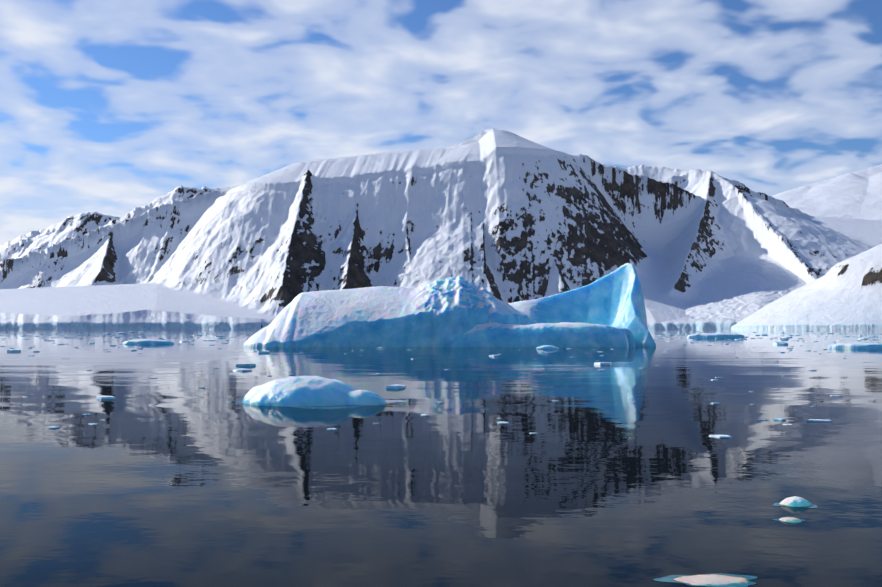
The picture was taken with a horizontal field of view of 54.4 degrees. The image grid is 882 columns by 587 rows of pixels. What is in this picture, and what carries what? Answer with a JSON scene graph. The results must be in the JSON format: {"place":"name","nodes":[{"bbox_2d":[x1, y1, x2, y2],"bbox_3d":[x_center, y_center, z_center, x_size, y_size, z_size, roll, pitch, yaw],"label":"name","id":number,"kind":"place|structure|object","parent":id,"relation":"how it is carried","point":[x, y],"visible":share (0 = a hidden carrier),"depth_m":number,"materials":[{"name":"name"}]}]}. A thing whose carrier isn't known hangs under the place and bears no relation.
{"place":"outdoors","nodes":[
{"label":"outdoors","id":0,"kind":"place"},
{"bbox_2d":[0,330,881,586],"bbox_3d":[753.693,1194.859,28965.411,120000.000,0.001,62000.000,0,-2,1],"label":"water","id":1,"kind":"structure","parent":0,"point":[624,469],"depth_m":19.87,"materials":[{"name":"blue liquid"}]},
{"bbox_2d":[123,339,173,343],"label":"floe","id":2,"kind":"object","parent":1,"relation":"on","point":[145,341],"visible":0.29,"depth_m":174.74,"materials":[{"name":"blue ice"}]},
{"bbox_2d":[222,400,406,408],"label":"submerged ice","id":3,"kind":"structure","parent":1,"relation":"in","point":[325,407],"depth_m":34.66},
{"bbox_2d":[243,376,385,406],"bbox_3d":[-5.124,4.311,36.340,7.874,1.678,5.126,0,-2,1],"label":"growler","id":4,"kind":"object","parent":1,"relation":"on","point":[301,391],"visible":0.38,"depth_m":35.32,"materials":[{"name":"blue ice"}]},
{"bbox_2d":[0,330,881,437],"bbox_3d":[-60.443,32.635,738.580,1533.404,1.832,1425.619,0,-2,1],"label":"brash ice","id":5,"kind":"structure","parent":1,"relation":"on","point":[397,386],"depth_m":117.68,"materials":[{"name":"blue ice"}]},
{"bbox_2d":[243,263,655,346],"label":"iceberg","id":6,"kind":"object","parent":1,"relation":"on","point":[609,310],"visible":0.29,"depth_m":151.11,"materials":[{"name":"blue ice"}]},
{"bbox_2d":[536,345,558,348],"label":"floe","id":7,"kind":"object","parent":1,"relation":"in","point":[547,347],"visible":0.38,"depth_m":132.55,"materials":[{"name":"blue ice"}]},
{"bbox_2d":[653,573,756,586],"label":"ice","id":8,"kind":"structure","parent":1,"relation":"on","point":[670,578],"depth_m":10.74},
{"bbox_2d":[674,574,748,585],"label":"floe","id":9,"kind":"object","parent":1,"relation":"on","point":[710,579],"visible":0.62,"depth_m":10.65,"materials":[{"name":"white ice"}]},
{"bbox_2d":[687,333,744,337],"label":"floe","id":10,"kind":"object","parent":1,"relation":"on","point":[715,335],"visible":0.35,"depth_m":284.26,"materials":[{"name":"ice"}]},
{"bbox_2d":[773,518,804,522],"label":"ice","id":11,"kind":"structure","parent":1,"relation":"on","point":[789,522],"depth_m":14.05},
{"bbox_2d":[779,517,800,521],"bbox_3d":[5.721,3.735,14.043,0.525,0.132,0.375,0,-2,1],"label":"ice chunk","id":12,"kind":"object","parent":1,"relation":"on","point":[789,519],"visible":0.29,"depth_m":13.98,"materials":[{"name":"white ice"}]},
{"bbox_2d":[779,496,811,506],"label":"iceberg","id":13,"kind":"object","parent":1,"relation":"on","point":[795,501],"visible":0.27,"depth_m":15.22,"materials":[{"name":"ice"}]},
{"bbox_2d":[773,503,817,507],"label":"ice","id":14,"kind":"structure","parent":1,"relation":"on","point":[810,506],"depth_m":15.24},
{"bbox_2d":[828,342,881,348],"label":"floe","id":15,"kind":"object","parent":1,"relation":"on","point":[853,345],"visible":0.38,"depth_m":135.88,"materials":[{"name":"ice"}]},
{"bbox_2d":[0,128,881,329],"bbox_3d":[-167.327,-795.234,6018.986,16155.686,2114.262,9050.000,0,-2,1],"label":"mountains","id":16,"kind":"structure","parent":0,"point":[506,216],"depth_m":4558.70,"materials":[{"name":"white snow"}]},
{"bbox_2d":[0,0,881,244],"label":"sky","id":17,"kind":"structure","parent":0,"point":[108,107],"materials":[{"name":"blue"}]}
]}

